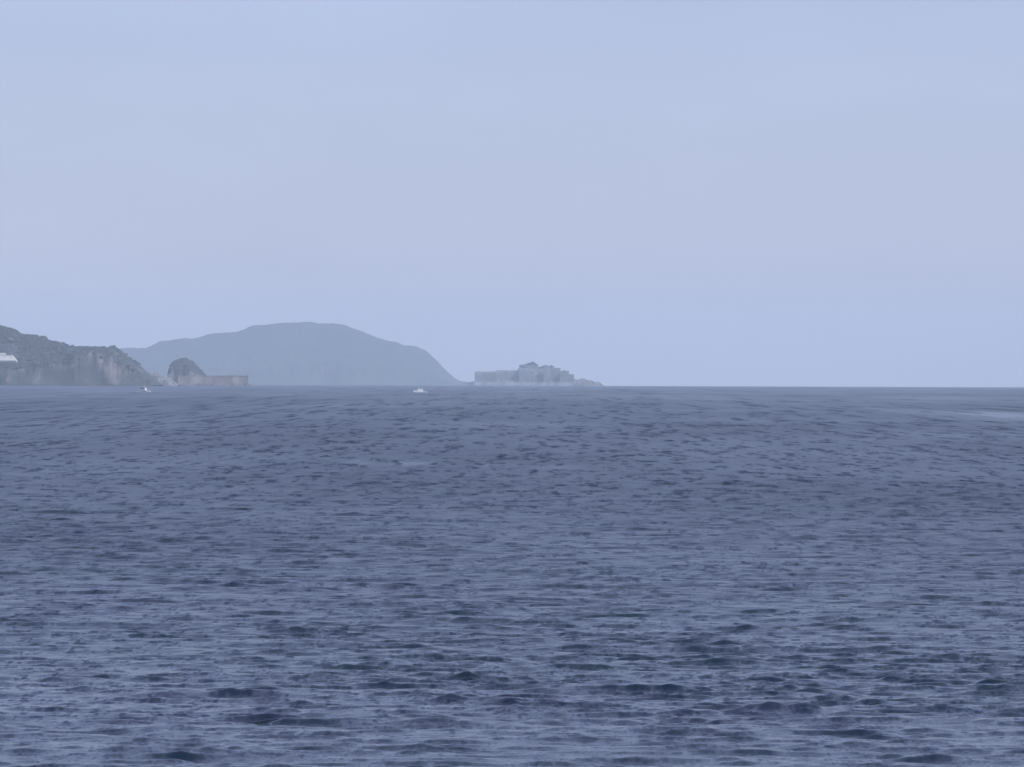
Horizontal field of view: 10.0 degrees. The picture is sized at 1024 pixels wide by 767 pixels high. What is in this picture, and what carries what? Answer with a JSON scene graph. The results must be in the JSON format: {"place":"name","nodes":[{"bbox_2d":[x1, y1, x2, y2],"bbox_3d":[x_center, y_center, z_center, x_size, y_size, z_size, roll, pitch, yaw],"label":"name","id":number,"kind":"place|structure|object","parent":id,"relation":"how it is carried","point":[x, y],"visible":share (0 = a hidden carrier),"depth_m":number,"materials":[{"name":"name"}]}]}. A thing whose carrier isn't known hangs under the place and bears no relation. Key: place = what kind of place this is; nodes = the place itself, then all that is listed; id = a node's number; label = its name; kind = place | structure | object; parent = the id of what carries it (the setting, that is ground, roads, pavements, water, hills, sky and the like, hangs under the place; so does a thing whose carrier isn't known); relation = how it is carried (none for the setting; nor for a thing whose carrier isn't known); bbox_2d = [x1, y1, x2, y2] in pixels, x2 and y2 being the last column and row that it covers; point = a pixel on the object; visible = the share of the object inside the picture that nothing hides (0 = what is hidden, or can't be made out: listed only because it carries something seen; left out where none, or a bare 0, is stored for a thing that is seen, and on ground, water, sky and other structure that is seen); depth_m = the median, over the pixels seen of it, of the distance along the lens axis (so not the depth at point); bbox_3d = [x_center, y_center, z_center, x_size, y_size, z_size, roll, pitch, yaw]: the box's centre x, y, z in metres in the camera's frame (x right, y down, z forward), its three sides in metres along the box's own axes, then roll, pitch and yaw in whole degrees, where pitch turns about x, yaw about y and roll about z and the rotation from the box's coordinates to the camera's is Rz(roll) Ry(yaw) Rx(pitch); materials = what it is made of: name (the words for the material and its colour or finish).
{"place":"outdoors","nodes":[
{"label":"outdoors","id":0,"kind":"place"},
{"bbox_2d":[0,353,16,366],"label":"cream building","id":1,"kind":"structure","parent":0,"point":[8,360],"depth_m":8433.95,"materials":[{"name":"white concrete"}]},
{"bbox_2d":[0,328,163,385],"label":"headland","id":2,"kind":"structure","parent":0,"point":[89,368],"depth_m":8486.69,"materials":[{"name":"grey stone"}]},
{"bbox_2d":[0,325,140,371],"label":"headland woodland","id":3,"kind":"object","parent":2,"relation":"on","point":[31,351],"visible":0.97,"depth_m":8570.59,"materials":[{"name":"green plant"}]},
{"bbox_2d":[120,322,463,384],"bbox_3d":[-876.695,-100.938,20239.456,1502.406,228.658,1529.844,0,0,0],"label":"hill","id":4,"kind":"structure","parent":0,"point":[303,353],"depth_m":19838.01,"materials":[{"name":"grey"}]},
{"bbox_2d":[0,385,1023,766],"bbox_3d":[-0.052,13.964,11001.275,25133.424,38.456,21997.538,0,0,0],"label":"sea","id":5,"kind":"structure","parent":0,"point":[364,575],"depth_m":458.67,"materials":[{"name":"liquid"}]},
{"bbox_2d":[139,385,150,391],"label":"motor boat","id":6,"kind":"object","parent":5,"relation":"on","point":[143,389],"visible":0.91,"depth_m":5031.80,"materials":[{"name":"white plastic"}]},
{"bbox_2d":[149,372,178,385],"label":"shore rocks","id":7,"kind":"object","parent":5,"relation":"in","point":[164,381],"visible":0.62,"depth_m":8882.16,"materials":[{"name":"grey stone"}]},
{"bbox_2d":[168,358,205,383],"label":"wooded rock islet","id":8,"kind":"object","parent":5,"relation":"in","point":[173,376],"visible":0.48,"depth_m":9373.32,"materials":[{"name":"grey stone"}]},
{"bbox_2d":[167,357,204,374],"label":"islet scrub","id":9,"kind":"object","parent":8,"relation":"on","point":[182,367],"visible":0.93,"depth_m":9385.56,"materials":[{"name":"green plant"}]},
{"bbox_2d":[178,374,250,385],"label":"harbour pier","id":10,"kind":"structure","parent":5,"relation":"in","point":[212,380],"depth_m":8993.98,"materials":[{"name":"concrete"}]},
{"bbox_2d":[413,388,424,391],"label":"motor boat","id":11,"kind":"object","parent":5,"relation":"on","point":[419,390],"visible":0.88,"depth_m":5338.10,"materials":[{"name":"white plastic"}]},
{"bbox_2d":[473,382,574,385],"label":"sea wall","id":12,"kind":"structure","parent":5,"relation":"in","point":[526,383],"depth_m":13493.50,"materials":[{"name":"concrete"}]},
{"bbox_2d":[575,378,602,385],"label":"reef","id":13,"kind":"object","parent":5,"relation":"in","point":[582,382],"visible":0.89,"depth_m":13477.07},
{"bbox_2d":[0,0,1023,386],"label":"sky","id":14,"kind":"structure","parent":0,"point":[788,193],"materials":[{"name":"blue"}]},
{"bbox_2d":[460,364,603,385],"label":"rocky island","id":15,"kind":"structure","parent":0,"point":[536,376],"depth_m":13534.03,"materials":[{"name":"grey stone"}]},
{"bbox_2d":[474,371,495,381],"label":"apartment block","id":16,"kind":"structure","parent":15,"relation":"on","point":[484,376],"depth_m":13525.98,"materials":[{"name":"concrete"}]},
{"bbox_2d":[495,370,518,381],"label":"apartment block","id":17,"kind":"structure","parent":15,"relation":"on","point":[504,375],"depth_m":13543.97,"materials":[{"name":"concrete"}]},
{"bbox_2d":[519,368,530,381],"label":"apartment block","id":18,"kind":"structure","parent":15,"relation":"on","point":[524,374],"depth_m":13527.97,"materials":[{"name":"concrete"}]},
{"bbox_2d":[531,368,543,373],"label":"apartment block","id":19,"kind":"structure","parent":15,"relation":"on","point":[539,370],"depth_m":13542.96,"materials":[{"name":"concrete"}]},
{"bbox_2d":[544,366,548,381],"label":"apartment block","id":20,"kind":"structure","parent":15,"relation":"on","point":[546,373],"depth_m":13511.97,"materials":[{"name":"concrete"}]},
{"bbox_2d":[550,368,559,380],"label":"apartment block","id":21,"kind":"structure","parent":15,"relation":"on","point":[554,373],"depth_m":13526.97,"materials":[{"name":"concrete"}]},
{"bbox_2d":[560,371,568,385],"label":"apartment block","id":22,"kind":"structure","parent":15,"relation":"on","point":[564,376],"depth_m":13509.98,"materials":[{"name":"concrete"}]},
{"bbox_2d":[569,374,573,381],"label":"apartment block","id":23,"kind":"structure","parent":15,"relation":"on","point":[571,377],"depth_m":13523.99,"materials":[{"name":"concrete"}]}
]}

